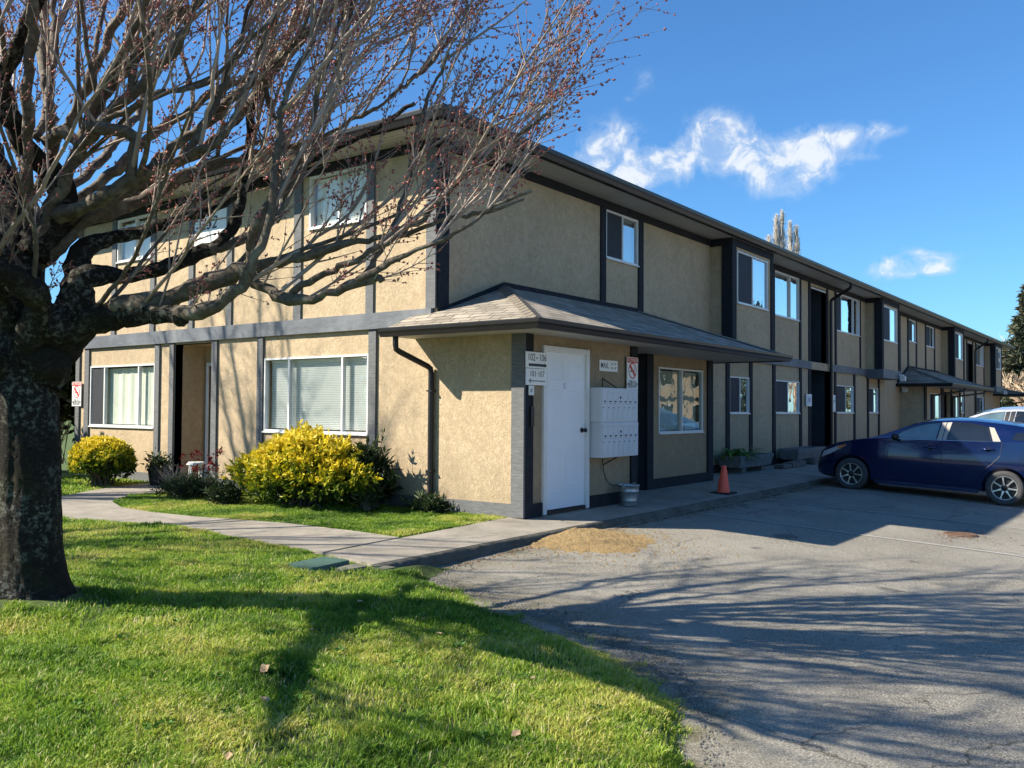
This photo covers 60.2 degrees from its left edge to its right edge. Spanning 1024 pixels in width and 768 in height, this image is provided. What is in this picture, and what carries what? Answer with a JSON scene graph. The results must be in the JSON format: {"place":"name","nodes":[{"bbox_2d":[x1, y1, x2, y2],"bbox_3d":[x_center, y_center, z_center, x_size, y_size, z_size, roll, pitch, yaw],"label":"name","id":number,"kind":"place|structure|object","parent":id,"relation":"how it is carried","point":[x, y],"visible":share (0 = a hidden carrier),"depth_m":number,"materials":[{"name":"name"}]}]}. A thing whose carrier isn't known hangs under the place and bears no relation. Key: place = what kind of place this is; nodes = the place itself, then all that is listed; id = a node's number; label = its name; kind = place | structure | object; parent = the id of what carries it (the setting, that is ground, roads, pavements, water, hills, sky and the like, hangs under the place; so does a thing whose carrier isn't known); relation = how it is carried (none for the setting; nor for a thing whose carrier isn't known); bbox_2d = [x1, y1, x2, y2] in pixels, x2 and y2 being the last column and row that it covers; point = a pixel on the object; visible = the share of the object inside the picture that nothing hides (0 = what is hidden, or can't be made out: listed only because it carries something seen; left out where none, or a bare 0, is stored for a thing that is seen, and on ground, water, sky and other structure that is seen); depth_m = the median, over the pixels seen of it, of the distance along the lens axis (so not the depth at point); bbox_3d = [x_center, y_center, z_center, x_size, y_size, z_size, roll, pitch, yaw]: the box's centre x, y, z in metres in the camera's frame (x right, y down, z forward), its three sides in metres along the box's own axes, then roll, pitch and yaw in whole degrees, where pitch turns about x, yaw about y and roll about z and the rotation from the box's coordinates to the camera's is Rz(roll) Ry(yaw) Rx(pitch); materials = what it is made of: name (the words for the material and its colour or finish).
{"place":"outdoors","nodes":[
{"label":"outdoors","id":0,"kind":"place"},
{"bbox_2d":[61,472,165,495],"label":"grass","id":1,"kind":"structure","parent":0,"point":[69,482],"depth_m":14.94,"materials":[{"name":"green plant"}]},
{"bbox_2d":[194,207,226,245],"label":"window","id":2,"kind":"structure","parent":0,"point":[220,225],"depth_m":14.65,"materials":[{"name":"white glass"}]},
{"bbox_2d":[62,483,398,554],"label":"path","id":3,"kind":"structure","parent":0,"point":[100,504],"depth_m":10.06,"materials":[{"name":"concrete"}]},
{"bbox_2d":[140,446,174,484],"bbox_3d":[-6.009,1.383,15.030,0.594,0.663,0.544,1,-2,-31],"label":"plant pot","id":4,"kind":"object","parent":3,"relation":"on","point":[157,461],"visible":0.9,"depth_m":14.94,"materials":[{"name":"black plastic"}]},
{"bbox_2d":[61,421,400,506],"bbox_3d":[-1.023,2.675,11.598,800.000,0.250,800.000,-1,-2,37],"label":"ground","id":5,"kind":"structure","parent":0,"point":[69,444],"depth_m":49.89,"materials":[{"name":"soil"}]},
{"bbox_2d":[765,209,787,247],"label":"poplar","id":6,"kind":"object","parent":5,"relation":"on","point":[778,224],"visible":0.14,"depth_m":92.30,"materials":[{"name":"plant"}]},
{"bbox_2d":[785,219,800,253],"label":"poplar","id":7,"kind":"object","parent":5,"relation":"on","point":[796,244],"visible":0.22,"depth_m":94.31,"materials":[{"name":"beige plant"}]},
{"bbox_2d":[1001,284,1023,406],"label":"conifer","id":8,"kind":"object","parent":5,"relation":"on","point":[1012,361],"visible":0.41,"depth_m":60.05,"materials":[{"name":"green plant"}]},
{"bbox_2d":[1002,371,1023,405],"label":"bare tree","id":9,"kind":"object","parent":5,"relation":"on","point":[1018,384],"visible":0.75,"depth_m":56.25,"materials":[{"name":"beige plant"}]},
{"bbox_2d":[0,470,706,767],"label":"lawn","id":10,"kind":"structure","parent":0,"point":[429,571],"depth_m":4.78,"materials":[{"name":"plant"}]},
{"bbox_2d":[59,362,75,463],"bbox_3d":[-10.728,0.178,20.387,2.986,3.324,2.932,-1,-2,37],"label":"evergreen","id":11,"kind":"object","parent":10,"relation":"on","point":[67,411],"visible":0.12,"depth_m":19.87,"materials":[{"name":"green plant"}]},
{"bbox_2d":[67,434,139,486],"bbox_3d":[-6.842,1.276,14.866,1.394,0.882,1.146,-1,-2,37],"label":"clipped shrub","id":12,"kind":"object","parent":10,"relation":"on","point":[101,460],"visible":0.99,"depth_m":14.55,"materials":[{"name":"yellow plant"}]},
{"bbox_2d":[154,463,188,485],"bbox_3d":[-5.116,1.427,13.272,0.535,0.492,0.546,0,-2,2],"label":"dry grass clump","id":13,"kind":"object","parent":10,"relation":"on","point":[168,473],"visible":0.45,"depth_m":13.25,"materials":[{"name":"plant"}]},
{"bbox_2d":[148,472,220,498],"bbox_3d":[-4.737,1.480,12.941,1.072,0.423,1.028,1,-2,-16],"label":"juniper","id":14,"kind":"object","parent":10,"relation":"on","point":[188,487],"visible":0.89,"depth_m":12.74,"materials":[{"name":"green plant"}]},
{"bbox_2d":[179,450,208,474],"bbox_3d":[-4.786,1.333,13.285,0.440,0.686,0.319,1,-2,-24],"label":"red leaved plant","id":15,"kind":"object","parent":10,"relation":"on","point":[194,469],"visible":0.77,"depth_m":13.26,"materials":[{"name":"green plant"}]},
{"bbox_2d":[186,461,204,477],"bbox_3d":[-5.055,1.470,14.109,0.276,0.451,0.280,-1,-2,37],"label":"plant stand","id":16,"kind":"object","parent":10,"relation":"on","point":[196,463],"visible":0.42,"depth_m":14.04,"materials":[{"name":"white paint"}]},
{"bbox_2d":[200,467,231,485],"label":"dry grass clump","id":17,"kind":"object","parent":10,"relation":"on","point":[205,472],"visible":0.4,"depth_m":12.97,"materials":[{"name":"beige plant"}]},
{"bbox_2d":[206,446,226,480],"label":"red leaved plant","id":18,"kind":"object","parent":10,"relation":"on","point":[220,452],"visible":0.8,"depth_m":13.55,"materials":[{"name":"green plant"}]},
{"bbox_2d":[224,751,232,759],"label":"dead leaf","id":19,"kind":"object","parent":10,"relation":"on","point":[229,753],"visible":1,"depth_m":3.81,"materials":[{"name":"beige plant"}]},
{"bbox_2d":[259,664,269,672],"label":"dead leaf","id":20,"kind":"object","parent":10,"relation":"on","point":[264,666],"visible":1,"depth_m":4.89,"materials":[{"name":"beige plant"}]},
{"bbox_2d":[113,492,507,552],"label":"grass","id":21,"kind":"structure","parent":10,"relation":"on","point":[392,520],"depth_m":10.98,"materials":[{"name":"green plant"}]},
{"bbox_2d":[200,475,244,503],"bbox_3d":[-3.964,1.468,12.200,0.647,0.444,0.613,1,-2,-9],"label":"fern clump","id":22,"kind":"object","parent":21,"relation":"on","point":[227,492],"visible":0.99,"depth_m":12.08,"materials":[{"name":"green plant"}]},
{"bbox_2d":[221,419,382,510],"bbox_3d":[-2.759,1.067,11.962,2.711,1.191,1.392,-1,-2,37],"label":"golden shrub","id":23,"kind":"object","parent":21,"relation":"on","point":[299,466],"visible":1,"depth_m":11.54,"materials":[{"name":"yellow plant"}]},
{"bbox_2d":[351,464,383,510],"bbox_3d":[-1.877,1.341,11.493,0.416,0.611,0.450,-1,-2,37],"label":"grey green plant","id":24,"kind":"object","parent":21,"relation":"on","point":[367,500],"visible":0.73,"depth_m":11.45,"materials":[{"name":"green plant"}]},
{"bbox_2d":[288,557,348,572],"bbox_3d":[-1.674,1.567,7.656,0.340,0.058,0.460,-1,-2,31],"label":"valve box cover","id":25,"kind":"object","parent":10,"relation":"on","point":[322,563],"visible":0.84,"depth_m":7.59,"materials":[{"name":"green plastic"}]},
{"bbox_2d":[0,0,674,599],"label":"cherry tree","id":26,"kind":"object","parent":10,"relation":"on","point":[44,340],"visible":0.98,"depth_m":5.84,"materials":[{"name":"brown plant"}]},
{"bbox_2d":[335,564,366,572],"bbox_3d":[-1.400,1.598,7.601,0.215,0.055,0.316,-1,-2,37],"label":"stone chip","id":27,"kind":"object","parent":10,"relation":"on","point":[353,566],"visible":0.6,"depth_m":7.57,"materials":[{"name":"grey stone"}]},
{"bbox_2d":[65,540,680,737],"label":"lawn weeds","id":28,"kind":"object","parent":10,"relation":"on","point":[299,696],"visible":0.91,"depth_m":4.96,"materials":[{"name":"green plant"}]},
{"bbox_2d":[343,428,403,509],"bbox_3d":[-1.876,1.116,11.789,0.922,1.087,0.836,1,-2,-17],"label":"dark shrub","id":29,"kind":"object","parent":10,"relation":"on","point":[371,454],"visible":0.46,"depth_m":11.67,"materials":[{"name":"green plant"}]},
{"bbox_2d":[373,566,395,569],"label":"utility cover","id":30,"kind":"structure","parent":10,"relation":"on","point":[388,567],"depth_m":7.74,"materials":[{"name":"concrete"}]},
{"bbox_2d":[398,489,455,513],"bbox_3d":[-1.077,1.563,11.377,0.982,0.449,0.526,-1,-2,37],"label":"dark plant","id":31,"kind":"object","parent":10,"relation":"on","point":[428,503],"visible":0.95,"depth_m":11.29,"materials":[{"name":"green plant"}]},
{"bbox_2d":[511,729,520,735],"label":"dead leaf","id":32,"kind":"object","parent":10,"relation":"on","point":[516,732],"visible":1,"depth_m":4.13,"materials":[{"name":"beige plant"}]},
{"bbox_2d":[325,517,582,566],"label":"sidewalk","id":33,"kind":"structure","parent":0,"point":[442,540],"depth_m":9.16,"materials":[{"name":"concrete"}]},
{"bbox_2d":[0,0,1023,344],"label":"sky","id":34,"kind":"structure","parent":0,"point":[890,133],"materials":[{"name":"blue"}]},
{"bbox_2d":[74,103,1023,518],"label":"apartment building","id":35,"kind":"structure","parent":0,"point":[728,337],"depth_m":14.22,"materials":[{"name":"paint"}]},
{"bbox_2d":[72,382,81,405],"bbox_3d":[-8.442,0.193,17.138,0.360,0.470,0.011,-1,-2,37],"label":"no smoking sign","id":36,"kind":"object","parent":35,"relation":"attached to","point":[76,392],"visible":1,"depth_m":17.14,"materials":[{"name":"white metal"}]},
{"bbox_2d":[88,363,154,428],"bbox_3d":[-7.153,0.228,16.281,2.210,1.152,0.158,-1,-2,37],"label":"window","id":37,"kind":"structure","parent":35,"relation":"in","point":[117,395],"depth_m":16.39,"materials":[{"name":"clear glass"}]},
{"bbox_2d":[116,214,150,263],"bbox_3d":[-6.851,-2.640,16.165,1.140,0.802,0.184,-1,-2,37],"label":"window","id":38,"kind":"structure","parent":35,"relation":"in","point":[130,246],"depth_m":16.32,"materials":[{"name":"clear glass"}]},
{"bbox_2d":[205,363,210,477],"bbox_3d":[-5.013,0.664,15.338,0.940,2.090,0.060,-1,-2,37],"label":"door","id":39,"kind":"structure","parent":35,"relation":"in","point":[208,365],"depth_m":15.57,"materials":[{"name":"wood"}]},
{"bbox_2d":[262,354,367,435],"bbox_3d":[-2.907,0.167,13.135,2.320,1.152,0.170,-1,-2,37],"label":"window","id":40,"kind":"structure","parent":35,"relation":"in","point":[287,382],"depth_m":13.18,"materials":[{"name":"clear glass"}]},
{"bbox_2d":[307,165,366,230],"bbox_3d":[-2.516,-2.703,12.938,1.230,0.802,0.170,-1,-2,37],"label":"window","id":41,"kind":"structure","parent":35,"relation":"in","point":[322,207],"depth_m":13.08,"materials":[{"name":"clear glass"}]},
{"bbox_2d":[528,385,534,425],"bbox_3d":[0.244,0.268,10.872,0.025,0.498,0.110,-1,-2,37],"label":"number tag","id":42,"kind":"object","parent":35,"relation":"attached to","point":[532,408],"visible":1,"depth_m":10.86,"materials":[{"name":"black metal"}]},
{"bbox_2d":[525,368,545,385],"bbox_3d":[0.300,-0.087,10.964,0.008,0.203,0.445,-1,-2,37],"label":"direction sign","id":43,"kind":"object","parent":35,"relation":"attached to","point":[535,376],"visible":1,"depth_m":10.95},
{"bbox_2d":[525,351,547,368],"bbox_3d":[0.309,-0.295,10.976,0.008,0.200,0.475,-1,-2,37],"label":"direction sign","id":44,"kind":"object","parent":35,"relation":"attached to","point":[539,360],"visible":1,"depth_m":10.96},
{"bbox_2d":[541,345,589,514],"bbox_3d":[0.713,0.591,11.545,0.138,2.135,1.095,-1,-2,37],"label":"door","id":45,"kind":"structure","parent":35,"relation":"in","point":[565,430],"depth_m":11.55,"materials":[{"name":"paint"}]},
{"bbox_2d":[599,360,617,371],"bbox_3d":[1.360,-0.255,12.446,0.007,0.155,0.500,-1,-2,37],"label":"mail sign","id":46,"kind":"object","parent":35,"relation":"attached to","point":[608,365],"visible":1,"depth_m":12.44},
{"bbox_2d":[602,378,617,485],"bbox_3d":[1.377,0.669,12.336,0.313,1.504,0.077,1,-2,-26],"label":"cable","id":47,"kind":"object","parent":35,"relation":"attached to","point":[615,457],"visible":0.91,"depth_m":12.28,"materials":[{"name":"black rubber"}]},
{"bbox_2d":[589,422,637,457],"bbox_3d":[1.434,0.771,12.364,0.212,0.480,1.035,-1,-2,37],"label":"mailbox cabinet","id":48,"kind":"object","parent":35,"relation":"attached to","point":[613,439],"visible":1,"depth_m":12.14,"materials":[{"name":"metal"}]},
{"bbox_2d":[590,387,637,421],"bbox_3d":[1.430,0.295,12.367,0.212,0.467,1.035,-1,-2,37],"label":"mailbox cabinet","id":49,"kind":"object","parent":35,"relation":"attached to","point":[613,404],"visible":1,"depth_m":12.15,"materials":[{"name":"metal"}]},
{"bbox_2d":[606,210,639,266],"bbox_3d":[1.917,-2.572,15.735,0.170,0.852,1.170,-1,-2,37],"label":"window","id":50,"kind":"structure","parent":35,"relation":"in","point":[618,230],"depth_m":15.68,"materials":[{"name":"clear glass"}]},
{"bbox_2d":[627,357,638,388],"bbox_3d":[1.764,-0.156,12.941,0.010,0.470,0.349,-1,-2,37],"label":"no smoking sign","id":51,"kind":"object","parent":35,"relation":"attached to","point":[632,372],"visible":1,"depth_m":12.94,"materials":[{"name":"white metal"}]},
{"bbox_2d":[658,367,703,434],"bbox_3d":[2.981,0.307,15.760,0.158,1.152,1.790,-1,-2,37],"label":"window","id":52,"kind":"structure","parent":35,"relation":"in","point":[676,390],"depth_m":15.76,"materials":[{"name":"clear glass"}]},
{"bbox_2d":[730,376,750,413],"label":"window","id":53,"kind":"structure","parent":35,"relation":"in","point":[739,386],"depth_m":19.92,"materials":[{"name":"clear glass"}]},
{"bbox_2d":[737,251,768,310],"bbox_3d":[5.265,-2.234,19.374,0.100,1.122,1.780,-1,-2,37],"label":"window","id":54,"kind":"structure","parent":35,"relation":"in","point":[752,272],"depth_m":19.33,"materials":[{"name":"clear glass"}]},
{"bbox_2d":[775,270,799,321],"bbox_3d":[6.985,-2.221,22.495,0.100,1.132,1.820,-1,-2,37],"label":"window","id":55,"kind":"structure","parent":35,"relation":"in","point":[786,286],"depth_m":22.57,"materials":[{"name":"clear glass"}]},
{"bbox_2d":[776,380,800,413],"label":"window","id":56,"kind":"structure","parent":35,"relation":"in","point":[787,392],"depth_m":22.42,"materials":[{"name":"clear glass"}]},
{"bbox_2d":[806,394,811,405],"bbox_3d":[7.938,0.431,23.632,0.026,0.320,0.440,-1,-2,37],"label":"unit plaque","id":57,"kind":"object","parent":35,"relation":"attached to","point":[808,399],"visible":1,"depth_m":23.61,"materials":[{"name":"paint"}]},
{"bbox_2d":[833,395,835,411],"bbox_3d":[9.254,0.559,25.404,0.023,0.480,0.240,-1,-2,37],"label":"unit plaque","id":58,"kind":"object","parent":35,"relation":"attached to","point":[834,404],"visible":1,"depth_m":25.41,"materials":[{"name":"white plastic"}]},
{"bbox_2d":[837,385,854,413],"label":"window","id":59,"kind":"structure","parent":35,"relation":"in","point":[845,394],"depth_m":26.43,"materials":[{"name":"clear glass"}]},
{"bbox_2d":[837,293,860,336],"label":"window","id":60,"kind":"structure","parent":35,"relation":"in","point":[848,308],"depth_m":26.89,"materials":[{"name":"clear glass"}]},
{"bbox_2d":[869,388,878,413],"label":"window","id":61,"kind":"structure","parent":35,"relation":"in","point":[873,392],"depth_m":28.95,"materials":[{"name":"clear glass"}]},
{"bbox_2d":[884,306,897,343],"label":"window","id":62,"kind":"structure","parent":35,"relation":"in","point":[890,315],"depth_m":29.04,"materials":[{"name":"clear glass"}]},
{"bbox_2d":[909,319,915,343],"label":"window","id":63,"kind":"structure","parent":35,"relation":"in","point":[912,324],"depth_m":33.61,"materials":[{"name":"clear glass"}]},
{"bbox_2d":[926,325,933,347],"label":"window","id":64,"kind":"structure","parent":35,"relation":"in","point":[929,330],"depth_m":35.96,"materials":[{"name":"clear glass"}]},
{"bbox_2d":[929,393,940,418],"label":"window","id":65,"kind":"structure","parent":35,"relation":"in","point":[936,399],"depth_m":33.00,"materials":[{"name":"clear glass"}]},
{"bbox_2d":[953,395,958,416],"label":"window","id":66,"kind":"structure","parent":35,"relation":"in","point":[956,400],"depth_m":36.26,"materials":[{"name":"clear glass"}]},
{"bbox_2d":[955,333,962,360],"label":"window","id":67,"kind":"structure","parent":35,"relation":"in","point":[958,337],"depth_m":38.33,"materials":[{"name":"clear glass"}]},
{"bbox_2d":[961,397,963,412],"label":"window","id":68,"kind":"structure","parent":35,"relation":"in","point":[962,398],"depth_m":41.60,"materials":[{"name":"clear glass"}]},
{"bbox_2d":[976,343,983,366],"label":"window","id":69,"kind":"structure","parent":35,"relation":"in","point":[980,352],"depth_m":45.54,"materials":[{"name":"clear glass"}]},
{"bbox_2d":[977,397,983,412],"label":"window","id":70,"kind":"structure","parent":35,"relation":"in","point":[980,400],"depth_m":45.57,"materials":[{"name":"clear glass"}]},
{"bbox_2d":[996,348,1000,369],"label":"window","id":71,"kind":"structure","parent":35,"relation":"in","point":[998,352],"depth_m":47.47,"materials":[{"name":"clear glass"}]},
{"bbox_2d":[541,496,693,524],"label":"sidewalk","id":72,"kind":"structure","parent":0,"point":[609,512],"depth_m":11.80,"materials":[{"name":"concrete"}]},
{"bbox_2d":[618,483,639,506],"bbox_3d":[1.641,1.554,12.422,0.310,0.315,0.320,-1,-2,37],"label":"bucket","id":73,"kind":"object","parent":72,"relation":"on","point":[628,493],"visible":1,"depth_m":12.31,"materials":[{"name":"grey metal"}]},
{"bbox_2d":[643,484,769,502],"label":"sidewalk","id":74,"kind":"structure","parent":0,"point":[698,494],"depth_m":14.27,"materials":[{"name":"concrete"}]},
{"bbox_2d":[710,465,736,494],"bbox_3d":[3.475,1.570,14.523,0.340,0.464,0.360,-1,-2,37],"label":"traffic cone","id":75,"kind":"object","parent":74,"relation":"on","point":[723,485],"visible":1,"depth_m":14.46,"materials":[{"name":"orange plastic"}]},
{"bbox_2d":[428,481,1023,767],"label":"parking lot","id":76,"kind":"structure","parent":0,"point":[900,733],"depth_m":6.87,"materials":[{"name":"grey asphalt"}]},
{"bbox_2d":[428,562,740,767],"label":"edge gravel","id":77,"kind":"structure","parent":76,"relation":"on","point":[704,757],"depth_m":5.75,"materials":[{"name":"grey gravel"}]},
{"bbox_2d":[529,527,655,553],"bbox_3d":[1.113,1.738,9.854,1.570,0.212,2.200,-1,-2,37],"label":"sawdust heap","id":78,"kind":"object","parent":76,"relation":"on","point":[583,540],"visible":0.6,"depth_m":9.65,"materials":[{"name":"beige wood"}]},
{"bbox_2d":[372,477,836,567],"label":"kerb","id":79,"kind":"structure","parent":76,"relation":"on","point":[442,558],"depth_m":9.85,"materials":[{"name":"concrete"}]},
{"bbox_2d":[494,522,740,584],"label":"sawdust crumbs","id":80,"kind":"object","parent":76,"relation":"on","point":[621,551],"visible":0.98,"depth_m":9.23,"materials":[{"name":"beige wood"}]},
{"bbox_2d":[442,482,835,567],"bbox_3d":[3.569,1.885,13.828,0.204,0.069,15.011,-1,-2,37],"label":"kerb debris","id":81,"kind":"object","parent":76,"relation":"on","point":[626,526],"visible":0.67,"depth_m":11.95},
{"bbox_2d":[446,494,1023,765],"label":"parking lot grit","id":82,"kind":"object","parent":76,"relation":"on","point":[803,590],"visible":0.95,"depth_m":7.68,"materials":[{"name":"gravel"}]},
{"bbox_2d":[702,513,1023,556],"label":"road marking","id":83,"kind":"object","parent":76,"relation":"on","point":[867,535],"visible":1,"depth_m":11.18,"materials":[{"name":"paint"}]},
{"bbox_2d":[770,499,1022,528],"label":"road marking","id":84,"kind":"object","parent":76,"relation":"on","point":[898,514],"visible":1,"depth_m":13.38,"materials":[{"name":"paint"}]},
{"bbox_2d":[818,414,1023,505],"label":"parked car","id":85,"kind":"object","parent":76,"relation":"on","point":[969,454],"visible":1,"depth_m":15.91,"materials":[{"name":"blue metal"}]},
{"bbox_2d":[823,488,1023,510],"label":"road marking","id":86,"kind":"object","parent":76,"relation":"on","point":[928,499],"visible":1,"depth_m":15.56,"materials":[{"name":"paint"}]},
{"bbox_2d":[943,531,977,536],"bbox_3d":[5.882,1.968,11.600,0.410,0.010,0.410,-1,-2,37],"label":"drain cover","id":87,"kind":"object","parent":76,"relation":"on","point":[960,534],"visible":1,"depth_m":11.61,"materials":[{"name":"metal"}]},
{"bbox_2d":[930,529,1010,542],"bbox_3d":[5.776,1.955,11.385,1.111,0.021,1.543,-1,-2,37],"label":"drain debris","id":88,"kind":"object","parent":76,"relation":"on","point":[960,536],"visible":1,"depth_m":11.39,"materials":[{"name":"brown"}]},
{"bbox_2d":[968,406,1023,422],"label":"parked car","id":89,"kind":"object","parent":76,"relation":"on","point":[1006,413],"visible":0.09,"depth_m":18.02,"materials":[{"name":"white metal"}]},
{"bbox_2d":[638,464,817,495],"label":"sidewalk","id":90,"kind":"structure","parent":0,"point":[767,471],"depth_m":17.77,"materials":[{"name":"concrete"}]},
{"bbox_2d":[717,452,773,472],"bbox_3d":[5.116,1.723,19.281,0.520,0.380,1.900,-1,-2,37],"label":"planter trough","id":91,"kind":"object","parent":90,"relation":"on","point":[740,464],"visible":0.86,"depth_m":18.78,"materials":[{"name":"concrete"}]},
{"bbox_2d":[713,448,763,460],"bbox_3d":[4.750,1.513,18.800,0.894,0.291,1.558,-1,-2,37],"label":"primrose","id":92,"kind":"object","parent":91,"relation":"in","point":[735,452],"visible":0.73,"depth_m":18.69,"materials":[{"name":"green plant"}]},
{"bbox_2d":[774,463,791,468],"bbox_3d":[6.224,1.888,20.284,0.253,0.100,0.514,-1,-2,42],"label":"edging stone","id":93,"kind":"object","parent":90,"relation":"on","point":[782,466],"visible":1,"depth_m":20.14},
{"bbox_2d":[784,461,800,467],"bbox_3d":[6.597,1.894,20.786,0.253,0.120,0.565,-1,-2,42],"label":"edging stone","id":94,"kind":"object","parent":90,"relation":"on","point":[794,464],"visible":0.81,"depth_m":20.63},
{"bbox_2d":[779,446,825,461],"bbox_3d":[7.337,1.805,22.270,0.480,0.410,2.150,-1,-2,37],"label":"planter trough","id":95,"kind":"object","parent":90,"relation":"on","point":[790,454],"visible":0.71,"depth_m":21.64,"materials":[{"name":"concrete"}]},
{"bbox_2d":[805,457,818,464],"bbox_3d":[7.566,1.917,22.090,0.253,0.160,0.617,-1,-2,41],"label":"edging stone","id":96,"kind":"object","parent":90,"relation":"on","point":[812,460],"visible":0.71,"depth_m":21.87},
{"bbox_2d":[729,474,823,488],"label":"sidewalk","id":97,"kind":"structure","parent":0,"point":[775,481],"depth_m":16.95,"materials":[{"name":"concrete"}]},
{"bbox_2d":[783,468,833,477],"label":"sidewalk","id":98,"kind":"structure","parent":0,"point":[815,472],"depth_m":18.84,"materials":[{"name":"concrete"}]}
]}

